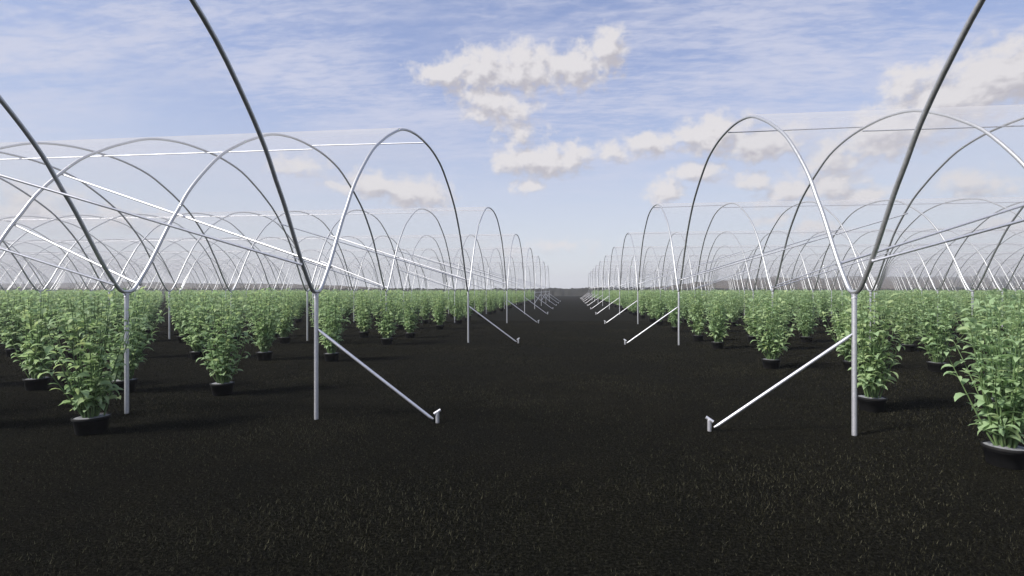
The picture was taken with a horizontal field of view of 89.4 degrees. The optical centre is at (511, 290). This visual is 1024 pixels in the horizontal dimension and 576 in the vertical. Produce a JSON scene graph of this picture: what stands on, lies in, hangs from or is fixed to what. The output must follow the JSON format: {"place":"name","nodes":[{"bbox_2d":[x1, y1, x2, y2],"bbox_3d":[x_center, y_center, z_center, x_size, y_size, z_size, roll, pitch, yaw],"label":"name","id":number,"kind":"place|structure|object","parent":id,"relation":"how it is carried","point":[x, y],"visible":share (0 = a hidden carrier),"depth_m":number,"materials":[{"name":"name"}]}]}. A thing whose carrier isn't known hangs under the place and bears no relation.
{"place":"outdoors","nodes":[
{"label":"outdoors","id":0,"kind":"place"},
{"bbox_2d":[0,295,1023,575],"bbox_3d":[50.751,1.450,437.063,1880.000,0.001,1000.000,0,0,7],"label":"ground","id":1,"kind":"structure","parent":0,"point":[568,309],"depth_m":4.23,"materials":[{"name":"black soil"}]},
{"bbox_2d":[0,292,15,339],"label":"potted plant","id":2,"kind":"object","parent":1,"relation":"on","point":[5,308],"visible":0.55,"depth_m":15.10,"materials":[{"name":"green plant"}]},
{"bbox_2d":[0,287,39,356],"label":"potted plant","id":3,"kind":"object","parent":1,"relation":"on","point":[9,350],"visible":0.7,"depth_m":11.33,"materials":[{"name":"green plant"}]},
{"bbox_2d":[7,289,37,332],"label":"potted plant","id":4,"kind":"object","parent":1,"relation":"on","point":[25,303],"visible":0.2,"depth_m":17.20,"materials":[{"name":"green plant"}]},
{"bbox_2d":[2,289,82,390],"bbox_3d":[-6.918,0.715,7.593,0.857,1.466,0.824,0,0,3],"label":"potted plant","id":5,"kind":"object","parent":1,"relation":"on","point":[33,382],"visible":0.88,"depth_m":7.49,"materials":[{"name":"green plant"}]},
{"bbox_2d":[29,292,60,339],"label":"potted plant","id":6,"kind":"object","parent":1,"relation":"on","point":[46,299],"visible":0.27,"depth_m":14.95,"materials":[{"name":"green plant"}]},
{"bbox_2d":[49,292,77,334],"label":"potted plant","id":7,"kind":"object","parent":1,"relation":"on","point":[60,332],"visible":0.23,"depth_m":16.96,"materials":[{"name":"green plant"}]},
{"bbox_2d":[38,289,96,356],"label":"potted plant","id":8,"kind":"object","parent":1,"relation":"on","point":[64,332],"visible":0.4,"depth_m":11.20,"materials":[{"name":"green plant"}]},
{"bbox_2d":[25,290,146,435],"bbox_3d":[-4.263,0.720,5.248,0.822,1.455,0.884,0,0,25],"label":"potted plant","id":9,"kind":"object","parent":1,"relation":"on","point":[94,421],"visible":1,"depth_m":5.21,"materials":[{"name":"green plant"}]},
{"bbox_2d":[72,289,109,340],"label":"potted plant","id":10,"kind":"object","parent":1,"relation":"on","point":[86,296],"visible":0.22,"depth_m":14.76,"materials":[{"name":"green plant"}]},
{"bbox_2d":[91,291,121,331],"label":"potted plant","id":11,"kind":"object","parent":1,"relation":"on","point":[104,310],"visible":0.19,"depth_m":16.86,"materials":[{"name":"green plant"}]},
{"bbox_2d":[104,289,123,326],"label":"potted plant","id":12,"kind":"object","parent":1,"relation":"on","point":[118,296],"visible":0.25,"depth_m":20.60,"materials":[{"name":"green plant"}]},
{"bbox_2d":[90,287,172,392],"bbox_3d":[-5.536,0.697,7.426,0.992,1.501,0.956,0,0,-2],"label":"potted plant","id":13,"kind":"object","parent":1,"relation":"on","point":[133,361],"visible":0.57,"depth_m":7.36,"materials":[{"name":"green plant"}]},
{"bbox_2d":[117,291,157,331],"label":"potted plant","id":14,"kind":"object","parent":1,"relation":"on","point":[136,305],"visible":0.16,"depth_m":14.58,"materials":[{"name":"green plant"}]},
{"bbox_2d":[114,290,161,358],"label":"potted plant","id":15,"kind":"object","parent":1,"relation":"on","point":[138,320],"visible":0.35,"depth_m":11.06,"materials":[{"name":"green plant"}]},
{"bbox_2d":[138,292,162,334],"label":"potted plant","id":16,"kind":"object","parent":1,"relation":"on","point":[148,330],"visible":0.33,"depth_m":16.77,"materials":[{"name":"green plant"}]},
{"bbox_2d":[140,291,163,325],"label":"potted plant","id":17,"kind":"object","parent":1,"relation":"on","point":[153,304],"visible":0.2,"depth_m":20.51,"materials":[{"name":"green plant"}]},
{"bbox_2d":[167,287,201,342],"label":"potted plant","id":18,"kind":"object","parent":1,"relation":"on","point":[179,316],"visible":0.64,"depth_m":14.35,"materials":[{"name":"green plant"}]},
{"bbox_2d":[177,290,217,359],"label":"potted plant","id":19,"kind":"object","parent":1,"relation":"on","point":[196,353],"visible":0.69,"depth_m":10.83,"materials":[{"name":"green plant"}]},
{"bbox_2d":[206,290,226,327],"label":"potted plant","id":20,"kind":"object","parent":1,"relation":"on","point":[217,299],"visible":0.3,"depth_m":20.01,"materials":[{"name":"green plant"}]},
{"bbox_2d":[185,291,253,395],"bbox_3d":[-4.008,0.729,7.150,0.853,1.439,0.845,0,0,-33],"label":"potted plant","id":21,"kind":"object","parent":1,"relation":"on","point":[222,385],"visible":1,"depth_m":7.15,"materials":[{"name":"green plant"}]},
{"bbox_2d":[0,0,440,422],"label":"polytunnel","id":22,"kind":"structure","parent":1,"relation":"on","point":[33,142],"depth_m":5.43,"materials":[{"name":"metal"}]},
{"bbox_2d":[217,290,252,342],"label":"potted plant","id":23,"kind":"object","parent":1,"relation":"on","point":[236,320],"visible":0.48,"depth_m":14.26,"materials":[{"name":"green plant"}]},
{"bbox_2d":[238,291,261,327],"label":"potted plant","id":24,"kind":"object","parent":1,"relation":"on","point":[250,308],"visible":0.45,"depth_m":19.87,"materials":[{"name":"green plant"}]},
{"bbox_2d":[0,128,519,342],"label":"polytunnel","id":25,"kind":"structure","parent":1,"relation":"on","point":[161,240],"depth_m":10.02,"materials":[{"name":"metal"}]},
{"bbox_2d":[238,287,283,360],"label":"potted plant","id":26,"kind":"object","parent":1,"relation":"on","point":[263,343],"visible":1,"depth_m":10.69,"materials":[{"name":"green plant"}]},
{"bbox_2d":[0,207,538,322],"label":"polytunnel","id":27,"kind":"structure","parent":1,"relation":"on","point":[252,245],"depth_m":19.26,"materials":[{"name":"metal"}]},
{"bbox_2d":[260,288,286,336],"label":"potted plant","id":28,"kind":"object","parent":1,"relation":"on","point":[263,295],"visible":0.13,"depth_m":16.20,"materials":[{"name":"green plant"}]},
{"bbox_2d":[0,234,547,313],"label":"polytunnel","id":29,"kind":"structure","parent":1,"relation":"on","point":[408,271],"depth_m":28.76,"materials":[{"name":"metal"}]},
{"bbox_2d":[0,248,550,308],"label":"polytunnel","id":30,"kind":"structure","parent":1,"relation":"on","point":[275,267],"depth_m":37.81,"materials":[{"name":"metal"}]},
{"bbox_2d":[0,256,556,305],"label":"polytunnel","id":31,"kind":"structure","parent":1,"relation":"on","point":[279,270],"depth_m":46.95,"materials":[{"name":"metal"}]},
{"bbox_2d":[0,262,558,302],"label":"polytunnel","id":32,"kind":"structure","parent":1,"relation":"on","point":[262,272],"depth_m":56.19,"materials":[{"name":"metal"}]},
{"bbox_2d":[0,266,560,301],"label":"polytunnel","id":33,"kind":"structure","parent":1,"relation":"on","point":[269,277],"depth_m":65.30,"materials":[{"name":"metal"}]},
{"bbox_2d":[264,288,299,343],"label":"potted plant","id":34,"kind":"object","parent":1,"relation":"on","point":[284,338],"visible":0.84,"depth_m":14.10,"materials":[{"name":"green plant"}]},
{"bbox_2d":[274,287,297,326],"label":"potted plant","id":35,"kind":"object","parent":1,"relation":"on","point":[289,304],"visible":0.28,"depth_m":19.75,"materials":[{"name":"green plant"}]},
{"bbox_2d":[292,289,308,322],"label":"potted plant","id":36,"kind":"object","parent":1,"relation":"on","point":[298,319],"visible":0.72,"depth_m":23.12,"materials":[{"name":"green plant"}]},
{"bbox_2d":[304,288,329,336],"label":"potted plant","id":37,"kind":"object","parent":1,"relation":"on","point":[312,309],"visible":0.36,"depth_m":15.98,"materials":[{"name":"green plant"}]},
{"bbox_2d":[320,289,346,343],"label":"potted plant","id":38,"kind":"object","parent":1,"relation":"on","point":[337,305],"visible":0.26,"depth_m":13.89,"materials":[{"name":"green plant"}]},
{"bbox_2d":[319,290,350,361],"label":"potted plant","id":39,"kind":"object","parent":1,"relation":"on","point":[331,354],"visible":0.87,"depth_m":10.52,"materials":[{"name":"green plant"}]},
{"bbox_2d":[339,290,352,319],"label":"potted plant","id":40,"kind":"object","parent":1,"relation":"on","point":[347,312],"visible":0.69,"depth_m":24.77,"materials":[{"name":"green plant"}]},
{"bbox_2d":[354,290,371,327],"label":"potted plant","id":41,"kind":"object","parent":1,"relation":"on","point":[358,312],"visible":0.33,"depth_m":19.33,"materials":[{"name":"green plant"}]},
{"bbox_2d":[349,289,379,337],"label":"potted plant","id":42,"kind":"object","parent":1,"relation":"on","point":[364,332],"visible":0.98,"depth_m":15.86,"materials":[{"name":"green plant"}]},
{"bbox_2d":[370,289,383,320],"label":"potted plant","id":43,"kind":"object","parent":1,"relation":"on","point":[379,308],"visible":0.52,"depth_m":24.71,"materials":[{"name":"green plant"}]},
{"bbox_2d":[369,289,404,344],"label":"potted plant","id":44,"kind":"object","parent":1,"relation":"on","point":[387,326],"visible":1,"depth_m":13.73,"materials":[{"name":"green plant"}]},
{"bbox_2d":[388,289,415,328],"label":"potted plant","id":45,"kind":"object","parent":1,"relation":"on","point":[400,324],"visible":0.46,"depth_m":19.20,"materials":[{"name":"green plant"}]},
{"bbox_2d":[397,291,423,337],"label":"potted plant","id":46,"kind":"object","parent":1,"relation":"on","point":[409,325],"visible":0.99,"depth_m":15.65,"materials":[{"name":"green plant"}]},
{"bbox_2d":[416,291,434,323],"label":"potted plant","id":47,"kind":"object","parent":1,"relation":"on","point":[425,314],"visible":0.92,"depth_m":22.40,"materials":[{"name":"green plant"}]},
{"bbox_2d":[428,291,445,319],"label":"potted plant","id":48,"kind":"object","parent":1,"relation":"on","point":[435,303],"visible":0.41,"depth_m":24.33,"materials":[{"name":"green plant"}]},
{"bbox_2d":[428,290,449,329],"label":"potted plant","id":49,"kind":"object","parent":1,"relation":"on","point":[439,315],"visible":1,"depth_m":19.02,"materials":[{"name":"green plant"}]},
{"bbox_2d":[444,290,458,316],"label":"potted plant","id":50,"kind":"object","parent":1,"relation":"on","point":[450,307],"visible":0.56,"depth_m":27.75,"materials":[{"name":"green plant"}]},
{"bbox_2d":[447,290,466,323],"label":"potted plant","id":51,"kind":"object","parent":1,"relation":"on","point":[459,311],"visible":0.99,"depth_m":22.25,"materials":[{"name":"green plant"}]},
{"bbox_2d":[458,291,476,320],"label":"potted plant","id":52,"kind":"object","parent":1,"relation":"on","point":[465,311],"visible":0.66,"depth_m":24.19,"materials":[{"name":"green plant"}]},
{"bbox_2d":[473,290,488,316],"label":"potted plant","id":53,"kind":"object","parent":1,"relation":"on","point":[480,309],"visible":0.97,"depth_m":27.57,"materials":[{"name":"green plant"}]},
{"bbox_2d":[484,291,497,314],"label":"potted plant","id":54,"kind":"object","parent":1,"relation":"on","point":[490,305],"visible":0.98,"depth_m":30.75,"materials":[{"name":"green plant"}]},
{"bbox_2d":[497,291,505,310],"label":"potted plant","id":55,"kind":"object","parent":1,"relation":"on","point":[502,301],"visible":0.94,"depth_m":36.10,"materials":[{"name":"green plant"}]},
{"bbox_2d":[0,289,1022,310],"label":"distant plants","id":56,"kind":"object","parent":1,"relation":"on","point":[613,296],"visible":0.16,"depth_m":45.54,"materials":[{"name":"green plant"}]},
{"bbox_2d":[0,287,1023,295],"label":"earth bank","id":57,"kind":"structure","parent":1,"relation":"on","point":[571,291],"depth_m":131.75,"materials":[{"name":"green plant"}]},
{"bbox_2d":[624,291,639,314],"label":"potted plant","id":58,"kind":"object","parent":1,"relation":"on","point":[634,309],"visible":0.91,"depth_m":29.83,"materials":[{"name":"green plant"}]},
{"bbox_2d":[635,289,651,318],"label":"potted plant","id":59,"kind":"object","parent":1,"relation":"on","point":[642,310],"visible":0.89,"depth_m":26.53,"materials":[{"name":"green plant"}]},
{"bbox_2d":[644,289,658,322],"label":"potted plant","id":60,"kind":"object","parent":1,"relation":"on","point":[651,318],"visible":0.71,"depth_m":23.23,"materials":[{"name":"green plant"}]},
{"bbox_2d":[651,288,668,325],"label":"potted plant","id":61,"kind":"object","parent":1,"relation":"on","point":[659,313],"visible":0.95,"depth_m":21.26,"materials":[{"name":"green plant"}]},
{"bbox_2d":[663,290,687,331],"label":"potted plant","id":62,"kind":"object","parent":1,"relation":"on","point":[674,322],"visible":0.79,"depth_m":18.08,"materials":[{"name":"green plant"}]},
{"bbox_2d":[680,291,691,322],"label":"potted plant","id":63,"kind":"object","parent":1,"relation":"on","point":[685,320],"visible":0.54,"depth_m":23.01,"materials":[{"name":"green plant"}]},
{"bbox_2d":[681,289,708,340],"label":"potted plant","id":64,"kind":"object","parent":1,"relation":"on","point":[698,328],"visible":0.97,"depth_m":14.71,"materials":[{"name":"green plant"}]},
{"bbox_2d":[686,290,704,324],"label":"potted plant","id":65,"kind":"object","parent":1,"relation":"on","point":[698,307],"visible":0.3,"depth_m":21.09,"materials":[{"name":"green plant"}]},
{"bbox_2d":[702,290,733,348],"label":"potted plant","id":66,"kind":"object","parent":1,"relation":"on","point":[717,342],"visible":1,"depth_m":12.76,"materials":[{"name":"green plant"}]},
{"bbox_2d":[706,291,730,328],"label":"potted plant","id":67,"kind":"object","parent":1,"relation":"on","point":[713,308],"visible":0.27,"depth_m":17.93,"materials":[{"name":"green plant"}]},
{"bbox_2d":[719,291,744,325],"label":"potted plant","id":68,"kind":"object","parent":1,"relation":"on","point":[735,317],"visible":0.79,"depth_m":20.89,"materials":[{"name":"green plant"}]},
{"bbox_2d":[732,291,769,341],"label":"potted plant","id":69,"kind":"object","parent":1,"relation":"on","point":[751,337],"visible":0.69,"depth_m":14.52,"materials":[{"name":"green plant"}]},
{"bbox_2d":[749,289,779,332],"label":"potted plant","id":70,"kind":"object","parent":1,"relation":"on","point":[761,308],"visible":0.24,"depth_m":17.70,"materials":[{"name":"green plant"}]},
{"bbox_2d":[743,290,804,368],"bbox_3d":[4.813,0.720,9.661,0.992,1.456,0.947,0,0,-10],"label":"potted plant","id":71,"kind":"object","parent":1,"relation":"on","point":[770,361],"visible":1,"depth_m":9.57,"materials":[{"name":"green plant"}]},
{"bbox_2d":[760,290,798,349],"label":"potted plant","id":72,"kind":"object","parent":1,"relation":"on","point":[787,321],"visible":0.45,"depth_m":12.57,"materials":[{"name":"green plant"}]},
{"bbox_2d":[780,290,797,323],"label":"potted plant","id":73,"kind":"object","parent":1,"relation":"on","point":[789,299],"visible":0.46,"depth_m":22.52,"materials":[{"name":"green plant"}]},
{"bbox_2d":[581,271,1023,297],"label":"polytunnel","id":74,"kind":"structure","parent":1,"relation":"on","point":[820,283],"depth_m":82.18,"materials":[{"name":"metal"}]},
{"bbox_2d":[583,263,1023,301],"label":"polytunnel","id":75,"kind":"structure","parent":1,"relation":"on","point":[801,278],"depth_m":57.37,"materials":[{"name":"metal"}]},
{"bbox_2d":[583,266,1023,299],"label":"polytunnel","id":76,"kind":"structure","parent":1,"relation":"on","point":[810,277],"depth_m":65.24,"materials":[{"name":"metal"}]},
{"bbox_2d":[583,269,1023,297],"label":"polytunnel","id":77,"kind":"structure","parent":1,"relation":"on","point":[832,279],"depth_m":73.80,"materials":[{"name":"metal"}]},
{"bbox_2d":[586,258,1023,302],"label":"polytunnel","id":78,"kind":"structure","parent":1,"relation":"on","point":[810,274],"depth_m":49.52,"materials":[{"name":"metal"}]},
{"bbox_2d":[587,252,1023,305],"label":"polytunnel","id":79,"kind":"structure","parent":1,"relation":"on","point":[826,272],"depth_m":41.20,"materials":[{"name":"metal"}]},
{"bbox_2d":[797,289,814,321],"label":"potted plant","id":80,"kind":"object","parent":1,"relation":"on","point":[805,294],"visible":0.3,"depth_m":17.57,"materials":[{"name":"green plant"}]},
{"bbox_2d":[590,243,1023,308],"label":"polytunnel","id":81,"kind":"structure","parent":1,"relation":"on","point":[815,266],"depth_m":33.32,"materials":[{"name":"metal"}]},
{"bbox_2d":[792,291,823,342],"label":"potted plant","id":82,"kind":"object","parent":1,"relation":"on","point":[806,326],"visible":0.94,"depth_m":14.35,"materials":[{"name":"green plant"}]},
{"bbox_2d":[595,228,1023,315],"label":"polytunnel","id":83,"kind":"structure","parent":1,"relation":"on","point":[803,260],"depth_m":25.32,"materials":[{"name":"metal"}]},
{"bbox_2d":[604,198,1023,326],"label":"polytunnel","id":84,"kind":"structure","parent":1,"relation":"on","point":[934,226],"depth_m":17.14,"materials":[{"name":"metal"}]},
{"bbox_2d":[623,109,1023,344],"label":"polytunnel","id":85,"kind":"structure","parent":1,"relation":"on","point":[1005,147],"depth_m":9.16,"materials":[{"name":"metal"}]},
{"bbox_2d":[815,290,834,323],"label":"potted plant","id":86,"kind":"object","parent":1,"relation":"on","point":[824,301],"visible":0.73,"depth_m":22.39,"materials":[{"name":"green plant"}]},
{"bbox_2d":[826,292,864,349],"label":"potted plant","id":87,"kind":"object","parent":1,"relation":"on","point":[843,304],"visible":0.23,"depth_m":12.39,"materials":[{"name":"green plant"}]},
{"bbox_2d":[822,295,878,370],"bbox_3d":[6.094,0.760,9.417,0.895,1.376,0.846,0,0,-1],"label":"potted plant","id":88,"kind":"object","parent":1,"relation":"on","point":[846,349],"visible":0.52,"depth_m":9.44,"materials":[{"name":"green plant"}]},
{"bbox_2d":[845,292,879,341],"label":"potted plant","id":89,"kind":"object","parent":1,"relation":"on","point":[864,304],"visible":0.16,"depth_m":14.21,"materials":[{"name":"green plant"}]},
{"bbox_2d":[705,0,1023,435],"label":"polytunnel","id":90,"kind":"structure","parent":1,"relation":"on","point":[937,86],"depth_m":4.73,"materials":[{"name":"metal"}]},
{"bbox_2d":[841,291,915,412],"bbox_3d":[4.399,0.728,6.202,0.819,1.440,0.669,0,0,2],"label":"potted plant","id":91,"kind":"object","parent":1,"relation":"on","point":[870,380],"visible":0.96,"depth_m":6.15,"materials":[{"name":"green plant"}]},
{"bbox_2d":[878,291,902,326],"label":"potted plant","id":92,"kind":"object","parent":1,"relation":"on","point":[884,296],"visible":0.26,"depth_m":20.28,"materials":[{"name":"green plant"}]},
{"bbox_2d":[884,291,913,333],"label":"potted plant","id":93,"kind":"object","parent":1,"relation":"on","point":[893,302],"visible":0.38,"depth_m":17.30,"materials":[{"name":"green plant"}]},
{"bbox_2d":[891,292,926,351],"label":"potted plant","id":94,"kind":"object","parent":1,"relation":"on","point":[911,346],"visible":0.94,"depth_m":12.26,"materials":[{"name":"green plant"}]},
{"bbox_2d":[899,288,937,343],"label":"potted plant","id":95,"kind":"object","parent":1,"relation":"on","point":[918,340],"visible":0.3,"depth_m":14.04,"materials":[{"name":"green plant"}]},
{"bbox_2d":[911,291,972,371],"bbox_3d":[7.575,0.730,9.205,0.771,1.436,0.763,0,0,2],"label":"potted plant","id":96,"kind":"object","parent":1,"relation":"on","point":[936,346],"visible":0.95,"depth_m":9.19,"materials":[{"name":"green plant"}]},
{"bbox_2d":[934,291,960,333],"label":"potted plant","id":97,"kind":"object","parent":1,"relation":"on","point":[944,303],"visible":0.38,"depth_m":17.04,"materials":[{"name":"green plant"}]},
{"bbox_2d":[953,291,978,325],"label":"potted plant","id":98,"kind":"object","parent":1,"relation":"on","point":[961,313],"visible":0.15,"depth_m":20.06,"materials":[{"name":"green plant"}]},
{"bbox_2d":[958,291,989,341],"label":"potted plant","id":99,"kind":"object","parent":1,"relation":"on","point":[979,297],"visible":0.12,"depth_m":13.95,"materials":[{"name":"green plant"}]},
{"bbox_2d":[957,290,994,351],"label":"potted plant","id":100,"kind":"object","parent":1,"relation":"on","point":[965,315],"visible":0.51,"depth_m":12.13,"materials":[{"name":"green plant"}]},
{"bbox_2d":[941,294,1023,469],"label":"potted plant","id":101,"kind":"object","parent":1,"relation":"on","point":[1001,449],"visible":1,"depth_m":4.26,"materials":[{"name":"green plant"}]},
{"bbox_2d":[956,288,1023,412],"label":"potted plant","id":102,"kind":"object","parent":1,"relation":"on","point":[981,316],"visible":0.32,"depth_m":6.07,"materials":[{"name":"green plant"}]},
{"bbox_2d":[980,290,1019,334],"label":"potted plant","id":103,"kind":"object","parent":1,"relation":"on","point":[997,306],"visible":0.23,"depth_m":16.86,"materials":[{"name":"green plant"}]},
{"bbox_2d":[999,289,1023,372],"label":"potted plant","id":104,"kind":"object","parent":1,"relation":"on","point":[1016,308],"visible":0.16,"depth_m":9.14,"materials":[{"name":"green plant"}]},
{"bbox_2d":[0,276,1023,289],"bbox_3d":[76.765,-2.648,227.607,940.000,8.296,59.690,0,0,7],"label":"hills","id":105,"kind":"structure","parent":0,"point":[886,284],"depth_m":211.93,"materials":[{"name":"green plant"}]},
{"bbox_2d":[989,276,1023,287],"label":"wood","id":106,"kind":"object","parent":105,"relation":"on","point":[1000,279],"visible":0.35,"depth_m":196.13,"materials":[{"name":"plant"}]},
{"bbox_2d":[0,0,1023,288],"label":"sky","id":107,"kind":"structure","parent":0,"point":[568,120],"materials":[{"name":"blue"}]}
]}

